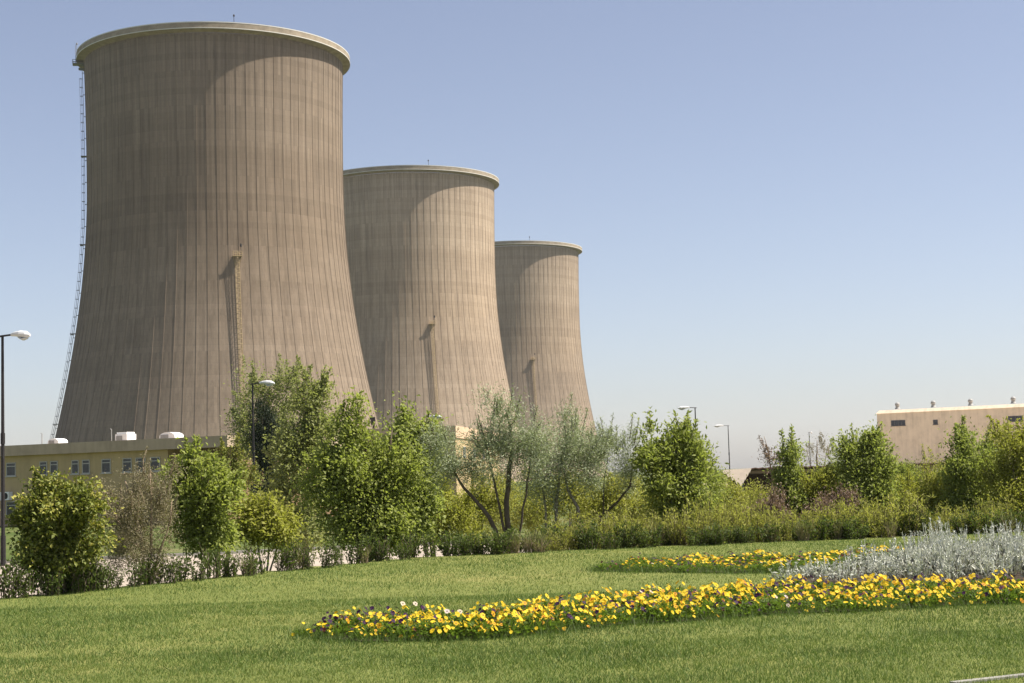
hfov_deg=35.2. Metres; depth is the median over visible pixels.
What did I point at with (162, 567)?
hedge plant
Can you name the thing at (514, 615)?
pansy plant
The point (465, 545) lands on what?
shrub
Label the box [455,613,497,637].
pansy plant
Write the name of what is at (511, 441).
olive tree
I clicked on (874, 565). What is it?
silver foliage plant
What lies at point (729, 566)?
pansy plant
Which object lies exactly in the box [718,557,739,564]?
pansy plant
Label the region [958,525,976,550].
silver foliage plant
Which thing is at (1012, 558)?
silver foliage plant
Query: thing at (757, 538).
weedy shrub
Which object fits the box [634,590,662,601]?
pansy plant
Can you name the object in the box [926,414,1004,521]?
leafy tree
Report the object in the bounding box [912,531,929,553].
silver foliage plant
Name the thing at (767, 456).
sparse tree
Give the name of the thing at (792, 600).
pansy plant
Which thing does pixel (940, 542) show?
silver foliage plant
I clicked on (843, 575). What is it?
silver foliage plant
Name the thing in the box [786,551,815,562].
pansy plant
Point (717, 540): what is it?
shrub
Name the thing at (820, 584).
pansy plant
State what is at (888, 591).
pansy plant
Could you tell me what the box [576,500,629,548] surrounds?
weedy shrub
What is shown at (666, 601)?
pansy plant
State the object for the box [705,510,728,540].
weedy shrub
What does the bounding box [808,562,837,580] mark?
silver foliage plant
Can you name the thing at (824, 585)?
pansy plant
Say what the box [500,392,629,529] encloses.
olive tree
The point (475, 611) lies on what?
pansy plant
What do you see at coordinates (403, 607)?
pansy plant
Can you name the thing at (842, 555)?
pansy plant
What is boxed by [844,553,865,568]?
silver foliage plant
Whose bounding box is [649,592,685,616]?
pansy plant
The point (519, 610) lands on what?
pansy plant
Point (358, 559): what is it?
hedge plant
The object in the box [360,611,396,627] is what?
pansy plant
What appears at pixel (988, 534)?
silver foliage plant
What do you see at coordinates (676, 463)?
compound leaf tree
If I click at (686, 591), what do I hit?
pansy plant
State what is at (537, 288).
cooling tower
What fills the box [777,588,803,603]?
pansy plant
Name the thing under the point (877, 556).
silver foliage plant
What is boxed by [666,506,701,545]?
weedy shrub
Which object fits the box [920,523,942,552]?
silver foliage plant
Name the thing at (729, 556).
pansy plant
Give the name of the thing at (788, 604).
pansy plant
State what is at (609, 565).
pansy plant
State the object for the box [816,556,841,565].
pansy plant
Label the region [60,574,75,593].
hedge plant
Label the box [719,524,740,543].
shrub
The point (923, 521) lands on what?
shrub
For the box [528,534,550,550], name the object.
shrub
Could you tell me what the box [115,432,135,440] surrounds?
roof cooler
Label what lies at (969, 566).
silver foliage plant
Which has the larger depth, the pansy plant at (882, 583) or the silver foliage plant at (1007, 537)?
the silver foliage plant at (1007, 537)
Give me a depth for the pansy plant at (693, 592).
16.36 m
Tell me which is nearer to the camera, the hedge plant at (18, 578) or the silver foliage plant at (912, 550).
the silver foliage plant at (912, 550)
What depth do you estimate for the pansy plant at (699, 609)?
15.03 m
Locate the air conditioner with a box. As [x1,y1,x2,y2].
[0,492,12,499]
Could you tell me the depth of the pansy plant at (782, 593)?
16.08 m
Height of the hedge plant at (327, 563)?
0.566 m
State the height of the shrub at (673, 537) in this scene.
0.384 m
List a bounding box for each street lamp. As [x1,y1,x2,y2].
[0,330,30,565]
[250,380,274,498]
[678,406,696,437]
[714,425,729,468]
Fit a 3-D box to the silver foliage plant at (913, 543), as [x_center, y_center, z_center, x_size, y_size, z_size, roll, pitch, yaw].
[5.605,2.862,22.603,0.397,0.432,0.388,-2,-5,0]
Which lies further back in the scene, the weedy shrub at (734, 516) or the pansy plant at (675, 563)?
the weedy shrub at (734, 516)
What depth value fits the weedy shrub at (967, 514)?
31.03 m
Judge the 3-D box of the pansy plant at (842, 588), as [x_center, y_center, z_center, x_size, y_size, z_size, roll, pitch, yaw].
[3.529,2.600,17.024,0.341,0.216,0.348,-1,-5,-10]
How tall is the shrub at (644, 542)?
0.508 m
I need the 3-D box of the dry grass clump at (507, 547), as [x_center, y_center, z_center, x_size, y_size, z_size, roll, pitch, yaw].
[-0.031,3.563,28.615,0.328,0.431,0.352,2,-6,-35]
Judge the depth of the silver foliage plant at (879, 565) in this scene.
19.96 m
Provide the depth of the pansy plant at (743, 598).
15.65 m
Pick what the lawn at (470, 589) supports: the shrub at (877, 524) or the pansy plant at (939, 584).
the shrub at (877, 524)
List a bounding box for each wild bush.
[426,485,492,555]
[429,473,461,555]
[450,467,513,549]
[482,469,527,540]
[503,483,558,548]
[514,464,604,529]
[560,484,606,530]
[573,466,649,527]
[618,483,649,528]
[636,494,695,527]
[688,439,738,522]
[694,490,754,530]
[712,490,782,522]
[716,465,749,506]
[736,474,776,505]
[740,482,801,522]
[776,461,843,516]
[797,482,869,538]
[806,436,845,491]
[880,464,937,515]
[891,457,923,487]
[901,463,945,515]
[903,444,969,520]
[976,417,1015,486]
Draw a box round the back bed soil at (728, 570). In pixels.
[602,560,830,572]
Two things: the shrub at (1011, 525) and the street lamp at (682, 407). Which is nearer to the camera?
the shrub at (1011, 525)
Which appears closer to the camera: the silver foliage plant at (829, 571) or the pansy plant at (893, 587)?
the pansy plant at (893, 587)
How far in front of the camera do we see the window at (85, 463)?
117.83 m
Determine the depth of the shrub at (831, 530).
30.40 m
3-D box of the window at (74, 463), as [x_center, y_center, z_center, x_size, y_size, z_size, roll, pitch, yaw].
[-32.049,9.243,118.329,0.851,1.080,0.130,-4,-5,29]
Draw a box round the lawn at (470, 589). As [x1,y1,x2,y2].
[0,532,1023,682]
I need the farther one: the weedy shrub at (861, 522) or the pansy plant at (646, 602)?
the weedy shrub at (861, 522)
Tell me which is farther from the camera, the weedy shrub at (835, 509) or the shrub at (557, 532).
the weedy shrub at (835, 509)
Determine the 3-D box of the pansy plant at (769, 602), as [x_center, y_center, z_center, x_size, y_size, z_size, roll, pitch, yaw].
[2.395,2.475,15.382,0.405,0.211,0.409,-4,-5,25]
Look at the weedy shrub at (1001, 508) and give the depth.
32.74 m
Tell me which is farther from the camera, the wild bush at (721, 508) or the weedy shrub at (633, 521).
the wild bush at (721, 508)
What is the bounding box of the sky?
[0,0,1023,471]
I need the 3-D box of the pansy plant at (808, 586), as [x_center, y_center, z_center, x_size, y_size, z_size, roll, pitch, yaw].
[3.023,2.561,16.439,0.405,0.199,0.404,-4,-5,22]
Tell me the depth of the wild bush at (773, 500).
33.62 m
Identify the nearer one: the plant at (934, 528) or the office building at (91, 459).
the plant at (934, 528)
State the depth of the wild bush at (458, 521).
34.18 m
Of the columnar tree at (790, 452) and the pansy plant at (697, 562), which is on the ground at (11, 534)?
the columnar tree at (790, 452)
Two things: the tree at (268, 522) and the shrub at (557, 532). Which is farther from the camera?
the shrub at (557, 532)
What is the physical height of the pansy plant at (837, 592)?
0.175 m
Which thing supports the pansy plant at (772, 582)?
on the front bed soil at (640, 622)
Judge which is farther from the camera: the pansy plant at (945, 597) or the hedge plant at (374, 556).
the hedge plant at (374, 556)
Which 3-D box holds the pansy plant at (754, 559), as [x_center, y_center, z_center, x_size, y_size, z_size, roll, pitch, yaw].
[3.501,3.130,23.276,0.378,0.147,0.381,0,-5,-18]
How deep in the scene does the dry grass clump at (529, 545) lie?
28.74 m
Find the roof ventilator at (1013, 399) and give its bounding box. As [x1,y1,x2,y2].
[1010,397,1015,403]
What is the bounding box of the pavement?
[0,538,858,597]
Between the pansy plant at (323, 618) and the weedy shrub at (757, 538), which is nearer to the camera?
the pansy plant at (323, 618)
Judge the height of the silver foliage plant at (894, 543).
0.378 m
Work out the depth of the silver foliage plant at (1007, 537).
23.12 m
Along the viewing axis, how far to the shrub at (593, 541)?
29.28 m
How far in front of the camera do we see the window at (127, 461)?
115.95 m
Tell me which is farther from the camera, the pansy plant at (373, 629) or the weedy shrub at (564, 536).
the weedy shrub at (564, 536)
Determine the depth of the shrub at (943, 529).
30.67 m
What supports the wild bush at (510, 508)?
on the ground at (11, 534)
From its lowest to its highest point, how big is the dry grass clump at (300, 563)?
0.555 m
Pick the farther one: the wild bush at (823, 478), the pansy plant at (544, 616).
the wild bush at (823, 478)
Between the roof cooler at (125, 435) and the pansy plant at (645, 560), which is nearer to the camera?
the pansy plant at (645, 560)
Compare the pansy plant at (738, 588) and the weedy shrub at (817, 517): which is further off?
the weedy shrub at (817, 517)
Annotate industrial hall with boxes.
[876,404,1023,469]
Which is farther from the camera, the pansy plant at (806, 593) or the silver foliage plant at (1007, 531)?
the silver foliage plant at (1007, 531)
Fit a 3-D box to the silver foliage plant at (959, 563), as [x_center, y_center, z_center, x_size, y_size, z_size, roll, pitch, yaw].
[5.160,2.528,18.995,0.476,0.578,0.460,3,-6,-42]
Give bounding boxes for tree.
[149,435,259,575]
[200,432,266,558]
[217,353,313,490]
[221,478,312,571]
[240,397,287,504]
[254,364,355,565]
[284,387,440,561]
[369,391,456,558]
[408,378,572,541]
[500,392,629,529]
[580,412,647,535]
[620,407,731,525]
[757,435,782,495]
[760,424,816,521]
[803,432,832,465]
[825,414,907,519]
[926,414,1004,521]
[967,414,1023,523]
[973,426,1011,509]
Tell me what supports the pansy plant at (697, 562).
on the back bed soil at (728, 570)
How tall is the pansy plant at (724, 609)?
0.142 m
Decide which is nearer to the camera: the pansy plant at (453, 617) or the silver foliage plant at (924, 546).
the pansy plant at (453, 617)
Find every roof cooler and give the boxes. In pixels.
[48,438,67,443]
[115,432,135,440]
[159,432,183,438]
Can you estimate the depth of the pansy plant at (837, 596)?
15.71 m
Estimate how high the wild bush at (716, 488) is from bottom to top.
3.529 m
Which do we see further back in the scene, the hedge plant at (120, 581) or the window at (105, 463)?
the window at (105, 463)
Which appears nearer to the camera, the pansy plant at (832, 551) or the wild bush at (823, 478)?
the pansy plant at (832, 551)
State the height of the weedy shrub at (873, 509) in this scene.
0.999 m
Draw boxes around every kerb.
[6,540,491,562]
[949,673,1023,682]
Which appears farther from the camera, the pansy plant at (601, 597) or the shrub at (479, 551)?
the shrub at (479, 551)
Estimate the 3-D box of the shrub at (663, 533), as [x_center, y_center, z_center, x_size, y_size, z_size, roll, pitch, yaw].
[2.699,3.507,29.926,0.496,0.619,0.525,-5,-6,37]
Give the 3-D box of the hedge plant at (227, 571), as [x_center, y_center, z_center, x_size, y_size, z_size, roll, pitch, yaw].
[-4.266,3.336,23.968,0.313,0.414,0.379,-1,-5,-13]
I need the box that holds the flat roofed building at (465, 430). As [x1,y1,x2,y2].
[354,426,499,496]
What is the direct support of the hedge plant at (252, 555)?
on the lawn at (470, 589)
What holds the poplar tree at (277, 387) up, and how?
on the ground at (11, 534)
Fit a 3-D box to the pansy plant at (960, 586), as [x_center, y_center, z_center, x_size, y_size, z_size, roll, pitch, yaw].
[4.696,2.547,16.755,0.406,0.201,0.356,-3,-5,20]
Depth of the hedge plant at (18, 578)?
20.69 m
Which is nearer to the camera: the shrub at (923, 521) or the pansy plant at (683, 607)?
the pansy plant at (683, 607)
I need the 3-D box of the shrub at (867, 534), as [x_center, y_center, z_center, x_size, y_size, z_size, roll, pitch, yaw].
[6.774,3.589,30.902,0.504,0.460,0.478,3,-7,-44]
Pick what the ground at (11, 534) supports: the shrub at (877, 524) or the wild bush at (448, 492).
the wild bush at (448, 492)
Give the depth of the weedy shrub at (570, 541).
29.36 m
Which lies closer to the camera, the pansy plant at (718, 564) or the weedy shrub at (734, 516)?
the pansy plant at (718, 564)
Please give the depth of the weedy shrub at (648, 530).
29.96 m
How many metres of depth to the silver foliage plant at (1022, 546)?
19.76 m
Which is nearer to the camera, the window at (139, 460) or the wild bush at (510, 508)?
the wild bush at (510, 508)
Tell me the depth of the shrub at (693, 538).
29.46 m
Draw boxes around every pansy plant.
[291,622,315,636]
[307,622,340,633]
[312,615,342,632]
[317,611,342,623]
[318,616,355,635]
[322,610,364,634]
[340,607,363,620]
[345,606,379,629]
[348,617,376,635]
[348,623,385,638]
[355,615,392,632]
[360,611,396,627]
[363,603,391,617]
[371,614,406,636]
[372,616,408,638]
[375,606,419,626]
[386,605,418,617]
[388,615,426,637]
[394,601,432,617]
[402,610,432,633]
[407,610,444,640]
[413,614,448,625]
[420,604,452,622]
[423,615,467,638]
[426,608,461,621]
[441,611,478,635]
[444,609,480,624]
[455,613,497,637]
[459,614,490,629]
[464,601,489,617]
[474,604,500,620]
[475,603,513,620]
[475,618,510,633]
[485,601,508,618]
[488,610,532,635]
[491,611,522,625]
[494,610,533,630]
[507,604,536,618]
[508,599,542,615]
[516,605,558,631]
[518,606,558,625]
[522,610,549,626]
[527,594,556,609]
[529,598,562,606]
[531,615,566,630]
[537,597,576,625]
[543,596,577,613]
[555,602,582,617]
[558,608,596,627]
[559,592,583,605]
[559,594,583,607]
[565,608,598,623]
[568,590,599,605]
[572,603,602,618]
[578,608,615,625]
[583,595,620,612]
[583,601,608,611]
[593,587,619,601]
[594,602,632,623]
[595,559,619,569]
[605,602,638,614]
[610,591,640,607]
[613,595,643,613]
[618,558,642,568]
[619,601,654,620]
[626,592,659,601]
[626,596,649,609]
[628,553,650,562]
[630,559,652,569]
[631,589,658,600]
[634,583,660,598]
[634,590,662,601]
[634,598,663,619]
[639,558,657,564]
[640,595,683,621]
[647,560,668,569]
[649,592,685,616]
[651,587,682,600]
[653,591,682,605]
[654,557,673,566]
[665,580,684,597]
[667,600,698,620]
[669,589,704,607]
[670,559,692,568]
[673,556,693,565]
[676,563,697,570]
[676,597,702,608]
[679,557,700,564]
[680,593,700,603]
[683,587,703,596]
[683,596,719,617]
[686,552,706,560]
[691,560,708,568]
[692,558,709,566]
[692,582,718,595]
[695,587,729,611]
[697,583,726,598]
[701,555,725,563]
[704,588,733,600]
[705,560,723,568]
[707,600,736,614]
[709,557,732,564]
[711,560,731,570]
[712,586,751,606]
[714,583,736,595]
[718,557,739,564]
[719,597,760,614]
[720,551,739,559]
[723,584,753,599]
[724,552,744,563]
[724,561,744,569]
[724,578,753,592]
[730,596,756,611]
[734,582,756,594]
[735,587,766,607]
[737,559,768,570]
[740,550,762,560]
[741,583,775,600]
[743,555,767,563]
[744,549,769,559]
[746,584,771,595]
[747,555,765,566]
[747,590,782,612]
[752,559,778,568]
[755,580,791,596]
[755,591,779,604]
[761,557,789,564]
[762,553,782,559]
[762,560,786,570]
[762,579,784,590]
[764,559,787,568]
[768,595,797,611]
[774,586,810,601]
[775,594,806,606]
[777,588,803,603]
[783,574,804,588]
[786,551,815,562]
[786,556,808,566]
[787,582,822,595]
[789,576,816,589]
[793,583,824,597]
[793,597,826,611]
[798,589,830,607]
[801,575,820,588]
[804,550,824,559]
[805,588,840,603]
[811,576,840,591]
[814,584,843,597]
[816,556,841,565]
[818,556,838,562]
[819,550,840,556]
[825,590,863,609]
[827,551,846,558]
[828,594,853,604]
[829,588,859,605]
[832,578,853,591]
[833,552,855,562]
[842,583,869,595]
[844,585,877,598]
[845,589,873,607]
[846,576,869,591]
[852,577,880,588]
[854,594,887,609]
[855,543,878,553]
[857,574,874,584]
[859,573,888,590]
[860,591,896,607]
[861,574,888,585]
[862,581,898,600]
[864,587,895,604]
[865,581,895,594]
[874,574,907,586]
[877,577,912,596]
[888,586,914,596]
[893,579,924,592]
[895,590,925,604]
[904,575,924,587]
[904,587,935,603]
[905,572,933,590]
[908,576,947,597]
[909,588,941,605]
[918,576,953,590]
[925,573,953,586]
[925,586,953,603]
[933,586,958,601]
[934,580,959,598]
[947,578,971,596]
[947,579,977,598]
[949,577,982,588]
[955,584,991,603]
[961,573,989,590]
[969,581,993,598]
[974,582,999,599]
[977,576,1009,589]
[979,581,1023,603]
[985,569,1015,585]
[994,584,1023,600]
[998,574,1023,587]
[1000,579,1021,591]
[1007,581,1023,598]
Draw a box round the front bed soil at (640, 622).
[314,595,1021,640]
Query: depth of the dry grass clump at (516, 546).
28.62 m
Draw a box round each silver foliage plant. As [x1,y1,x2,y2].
[768,559,805,581]
[792,554,820,577]
[796,565,818,577]
[803,556,837,575]
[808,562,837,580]
[825,561,850,577]
[828,563,860,581]
[836,545,867,572]
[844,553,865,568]
[846,560,870,576]
[857,539,882,565]
[864,555,887,573]
[865,546,884,568]
[865,549,889,566]
[865,549,899,580]
[865,556,892,573]
[873,539,899,567]
[878,555,910,576]
[884,543,907,565]
[886,537,905,559]
[887,557,917,578]
[891,552,911,572]
[894,530,928,566]
[899,531,919,557]
[901,544,933,579]
[901,548,928,574]
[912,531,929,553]
[917,527,942,554]
[919,516,951,543]
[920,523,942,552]
[920,547,939,571]
[922,522,955,563]
[922,532,945,569]
[922,539,942,564]
[923,529,964,572]
[928,533,969,575]
[931,555,963,580]
[934,539,968,575]
[942,523,971,562]
[942,530,965,557]
[946,532,977,573]
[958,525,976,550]
[962,541,999,571]
[963,548,997,574]
[968,541,987,552]
[971,543,1004,576]
[973,531,998,562]
[976,545,1015,580]
[977,525,1001,554]
[977,527,998,546]
[978,544,1008,566]
[982,523,1006,544]
[983,524,1011,557]
[990,519,1016,546]
[993,534,1023,574]
[1000,523,1021,550]
[1004,530,1023,565]
[1005,533,1023,571]
[1006,522,1023,546]
[1007,537,1023,569]
[1013,523,1023,553]
[1019,564,1023,576]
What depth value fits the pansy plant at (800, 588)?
16.59 m
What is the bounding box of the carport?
[719,462,945,499]
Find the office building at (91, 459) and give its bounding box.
[0,435,340,525]
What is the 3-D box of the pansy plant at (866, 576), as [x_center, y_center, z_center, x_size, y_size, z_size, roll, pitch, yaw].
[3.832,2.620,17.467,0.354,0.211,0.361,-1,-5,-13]
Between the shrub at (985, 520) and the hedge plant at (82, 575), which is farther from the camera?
the shrub at (985, 520)
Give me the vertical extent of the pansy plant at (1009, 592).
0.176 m
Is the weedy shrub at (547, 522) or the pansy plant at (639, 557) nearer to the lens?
the pansy plant at (639, 557)
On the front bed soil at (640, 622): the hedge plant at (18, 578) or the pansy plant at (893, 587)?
the pansy plant at (893, 587)
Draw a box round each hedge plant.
[0,553,21,598]
[0,554,26,598]
[13,559,38,597]
[29,566,55,595]
[37,560,66,595]
[40,565,72,593]
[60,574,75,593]
[65,562,95,592]
[65,567,82,592]
[75,556,95,591]
[81,555,105,591]
[83,556,105,591]
[93,561,116,589]
[108,569,124,588]
[123,557,147,586]
[134,550,156,584]
[147,543,174,583]
[163,557,182,582]
[174,547,192,581]
[188,557,211,580]
[196,537,228,578]
[220,552,232,576]
[222,549,243,576]
[239,542,272,574]
[239,554,257,575]
[269,543,290,570]
[280,539,300,570]
[299,543,316,569]
[317,537,338,567]
[332,540,344,565]
[343,537,368,563]
[363,527,382,561]
[372,534,393,560]
[394,535,415,559]
[400,529,422,557]
[419,525,438,556]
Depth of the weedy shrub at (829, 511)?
31.66 m
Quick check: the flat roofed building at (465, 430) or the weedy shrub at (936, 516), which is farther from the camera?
the flat roofed building at (465, 430)
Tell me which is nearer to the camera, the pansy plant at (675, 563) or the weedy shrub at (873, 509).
the pansy plant at (675, 563)
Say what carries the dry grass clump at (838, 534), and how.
on the lawn at (470, 589)
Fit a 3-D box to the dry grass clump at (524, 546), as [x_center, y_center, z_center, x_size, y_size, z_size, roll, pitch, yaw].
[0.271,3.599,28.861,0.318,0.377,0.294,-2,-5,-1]
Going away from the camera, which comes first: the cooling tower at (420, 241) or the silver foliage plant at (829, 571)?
the silver foliage plant at (829, 571)
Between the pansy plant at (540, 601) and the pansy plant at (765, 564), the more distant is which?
the pansy plant at (765, 564)
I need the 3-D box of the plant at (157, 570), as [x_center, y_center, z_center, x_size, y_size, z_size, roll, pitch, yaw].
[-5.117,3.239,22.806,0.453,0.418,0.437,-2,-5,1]
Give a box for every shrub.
[0,465,126,593]
[86,445,195,583]
[431,530,473,555]
[451,529,480,555]
[469,538,487,554]
[478,525,517,554]
[488,528,532,552]
[528,511,570,545]
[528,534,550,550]
[536,523,567,549]
[544,526,570,550]
[552,523,575,549]
[558,521,589,549]
[558,524,582,549]
[568,518,602,549]
[568,530,587,549]
[571,518,597,548]
[575,509,623,548]
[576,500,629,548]
[593,507,641,548]
[595,529,623,549]
[613,519,642,547]
[617,513,644,546]
[621,517,656,546]
[629,523,663,547]
[640,509,673,545]
[653,505,691,545]
[653,525,675,545]
[666,505,721,544]
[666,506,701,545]
[666,529,682,545]
[683,526,715,545]
[684,492,737,531]
[702,520,731,544]
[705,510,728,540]
[709,504,742,525]
[709,511,746,540]
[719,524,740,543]
[720,510,749,537]
[723,492,767,541]
[727,493,769,526]
[729,508,778,541]
[731,524,757,543]
[733,503,788,536]
[750,503,779,541]
[756,522,783,542]
[764,521,791,540]
[766,506,795,541]
[773,505,812,540]
[789,521,811,540]
[790,510,820,532]
[798,515,833,540]
[799,502,839,539]
[808,506,852,539]
[810,499,861,539]
[818,497,856,538]
[823,515,862,539]
[837,492,894,536]
[837,520,870,538]
[839,513,868,535]
[854,491,905,537]
[856,518,878,537]
[858,502,892,529]
[869,520,890,536]
[881,487,935,536]
[891,506,920,536]
[912,509,937,535]
[920,509,943,523]
[924,509,947,535]
[927,503,962,527]
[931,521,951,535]
[939,500,974,532]
[945,512,975,534]
[961,507,989,532]
[965,507,992,533]
[972,492,1012,522]
[973,499,1002,524]
[974,510,1006,533]
[986,499,1016,532]
[993,509,1021,531]
[1015,508,1023,530]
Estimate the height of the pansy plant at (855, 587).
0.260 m
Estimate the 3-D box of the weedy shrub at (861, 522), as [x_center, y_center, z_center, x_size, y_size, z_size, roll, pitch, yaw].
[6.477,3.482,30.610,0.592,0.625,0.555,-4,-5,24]
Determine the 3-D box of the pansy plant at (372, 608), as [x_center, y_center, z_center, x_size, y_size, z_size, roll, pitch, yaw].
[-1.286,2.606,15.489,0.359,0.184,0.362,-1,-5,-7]
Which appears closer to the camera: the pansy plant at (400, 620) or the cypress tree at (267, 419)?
the pansy plant at (400, 620)
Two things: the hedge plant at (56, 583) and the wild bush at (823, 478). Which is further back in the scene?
the wild bush at (823, 478)
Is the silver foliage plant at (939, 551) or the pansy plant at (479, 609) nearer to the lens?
the pansy plant at (479, 609)
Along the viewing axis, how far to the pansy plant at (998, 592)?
15.71 m
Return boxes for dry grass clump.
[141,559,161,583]
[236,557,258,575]
[293,541,312,569]
[356,544,372,563]
[502,532,517,553]
[508,531,526,552]
[518,531,540,552]
[520,535,531,552]
[525,529,553,550]
[530,532,556,552]
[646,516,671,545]
[764,523,784,541]
[789,516,821,540]
[832,516,847,539]
[881,519,897,537]
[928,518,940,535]
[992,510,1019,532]
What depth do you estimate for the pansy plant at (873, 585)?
16.40 m
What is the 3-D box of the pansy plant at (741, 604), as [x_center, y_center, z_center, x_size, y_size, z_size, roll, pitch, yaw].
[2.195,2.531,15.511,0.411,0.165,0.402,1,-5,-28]
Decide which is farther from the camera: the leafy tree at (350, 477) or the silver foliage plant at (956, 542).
the leafy tree at (350, 477)
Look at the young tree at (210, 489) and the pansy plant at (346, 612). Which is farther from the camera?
the young tree at (210, 489)
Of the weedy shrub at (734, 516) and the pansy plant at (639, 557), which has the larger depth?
the weedy shrub at (734, 516)
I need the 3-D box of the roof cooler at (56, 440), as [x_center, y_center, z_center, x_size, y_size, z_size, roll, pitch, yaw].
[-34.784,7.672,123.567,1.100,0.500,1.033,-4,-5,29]
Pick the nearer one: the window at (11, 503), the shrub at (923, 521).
the shrub at (923, 521)
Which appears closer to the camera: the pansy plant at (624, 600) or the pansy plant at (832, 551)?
the pansy plant at (624, 600)
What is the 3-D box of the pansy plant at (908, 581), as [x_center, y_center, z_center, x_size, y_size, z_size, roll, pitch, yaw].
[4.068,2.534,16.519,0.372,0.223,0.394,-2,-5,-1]
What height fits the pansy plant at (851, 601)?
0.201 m
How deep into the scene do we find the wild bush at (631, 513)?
37.87 m
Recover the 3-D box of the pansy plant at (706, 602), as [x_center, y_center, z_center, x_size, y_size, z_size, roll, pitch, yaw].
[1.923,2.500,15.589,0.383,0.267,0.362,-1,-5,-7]
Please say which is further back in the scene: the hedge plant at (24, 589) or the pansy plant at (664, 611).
the hedge plant at (24, 589)
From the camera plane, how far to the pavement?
56.10 m
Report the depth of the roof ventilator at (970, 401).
291.32 m
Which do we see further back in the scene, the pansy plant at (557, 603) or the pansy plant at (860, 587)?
the pansy plant at (860, 587)
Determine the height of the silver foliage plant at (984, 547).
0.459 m
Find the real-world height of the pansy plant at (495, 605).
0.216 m
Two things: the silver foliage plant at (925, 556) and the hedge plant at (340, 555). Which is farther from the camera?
the hedge plant at (340, 555)
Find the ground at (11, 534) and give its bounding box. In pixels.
[0,468,1019,586]
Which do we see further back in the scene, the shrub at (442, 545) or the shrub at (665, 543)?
the shrub at (665, 543)
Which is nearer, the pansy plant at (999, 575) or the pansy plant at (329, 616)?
the pansy plant at (329, 616)
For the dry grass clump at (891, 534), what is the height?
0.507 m
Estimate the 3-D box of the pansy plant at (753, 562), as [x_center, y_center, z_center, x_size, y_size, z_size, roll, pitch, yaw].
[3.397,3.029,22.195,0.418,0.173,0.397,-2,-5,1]
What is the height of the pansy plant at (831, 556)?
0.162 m
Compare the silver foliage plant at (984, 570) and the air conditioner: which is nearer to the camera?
the silver foliage plant at (984, 570)
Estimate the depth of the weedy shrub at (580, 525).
30.18 m
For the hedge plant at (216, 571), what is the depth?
23.68 m
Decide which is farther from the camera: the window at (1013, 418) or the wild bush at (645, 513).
the window at (1013, 418)
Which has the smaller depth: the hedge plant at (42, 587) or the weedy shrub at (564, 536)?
the hedge plant at (42, 587)
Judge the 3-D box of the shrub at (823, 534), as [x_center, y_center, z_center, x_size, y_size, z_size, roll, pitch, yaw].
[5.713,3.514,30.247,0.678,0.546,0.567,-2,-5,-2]
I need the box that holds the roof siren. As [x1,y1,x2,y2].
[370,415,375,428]
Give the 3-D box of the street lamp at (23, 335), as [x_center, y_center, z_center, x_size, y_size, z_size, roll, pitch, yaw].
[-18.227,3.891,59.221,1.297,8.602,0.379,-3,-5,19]
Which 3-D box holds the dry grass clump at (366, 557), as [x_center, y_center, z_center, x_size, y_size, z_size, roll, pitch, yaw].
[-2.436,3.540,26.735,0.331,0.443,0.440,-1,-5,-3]
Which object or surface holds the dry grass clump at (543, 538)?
on the lawn at (470, 589)
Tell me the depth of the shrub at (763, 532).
29.97 m
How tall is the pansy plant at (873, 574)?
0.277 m
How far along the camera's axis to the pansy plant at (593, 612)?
14.89 m
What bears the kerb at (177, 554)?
on the ground at (11, 534)
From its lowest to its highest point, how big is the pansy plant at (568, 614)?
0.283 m
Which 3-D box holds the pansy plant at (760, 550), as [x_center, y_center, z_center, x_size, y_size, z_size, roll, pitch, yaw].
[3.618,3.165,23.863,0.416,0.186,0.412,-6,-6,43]
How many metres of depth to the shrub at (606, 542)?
29.07 m
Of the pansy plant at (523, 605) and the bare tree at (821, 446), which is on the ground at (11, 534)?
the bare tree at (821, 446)
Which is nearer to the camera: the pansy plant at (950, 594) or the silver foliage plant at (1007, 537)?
the pansy plant at (950, 594)
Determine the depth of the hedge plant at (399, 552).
27.46 m
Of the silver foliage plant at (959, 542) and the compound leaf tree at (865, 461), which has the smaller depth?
the silver foliage plant at (959, 542)
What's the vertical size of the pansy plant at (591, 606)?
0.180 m
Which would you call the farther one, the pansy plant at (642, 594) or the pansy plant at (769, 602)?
the pansy plant at (642, 594)
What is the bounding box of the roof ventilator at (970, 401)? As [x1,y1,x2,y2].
[968,399,972,405]
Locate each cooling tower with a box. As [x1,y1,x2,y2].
[50,14,379,442]
[343,160,528,481]
[495,236,607,477]
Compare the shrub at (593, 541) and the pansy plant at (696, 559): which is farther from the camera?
the shrub at (593, 541)
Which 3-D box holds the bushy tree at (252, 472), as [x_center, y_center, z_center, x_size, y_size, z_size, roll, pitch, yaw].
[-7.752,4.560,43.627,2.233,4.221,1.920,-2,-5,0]
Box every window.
[5,463,16,476]
[6,501,15,515]
[39,461,47,475]
[50,461,57,475]
[70,460,79,474]
[80,460,90,474]
[100,459,111,473]
[121,458,131,472]
[134,457,145,472]
[150,457,160,471]
[891,420,905,426]
[1008,416,1022,421]
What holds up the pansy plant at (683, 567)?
on the back bed soil at (728, 570)
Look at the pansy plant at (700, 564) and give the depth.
22.37 m
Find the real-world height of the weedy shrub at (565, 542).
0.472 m
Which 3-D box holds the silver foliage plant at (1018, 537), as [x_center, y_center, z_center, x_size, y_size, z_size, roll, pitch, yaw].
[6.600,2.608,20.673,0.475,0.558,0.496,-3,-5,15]

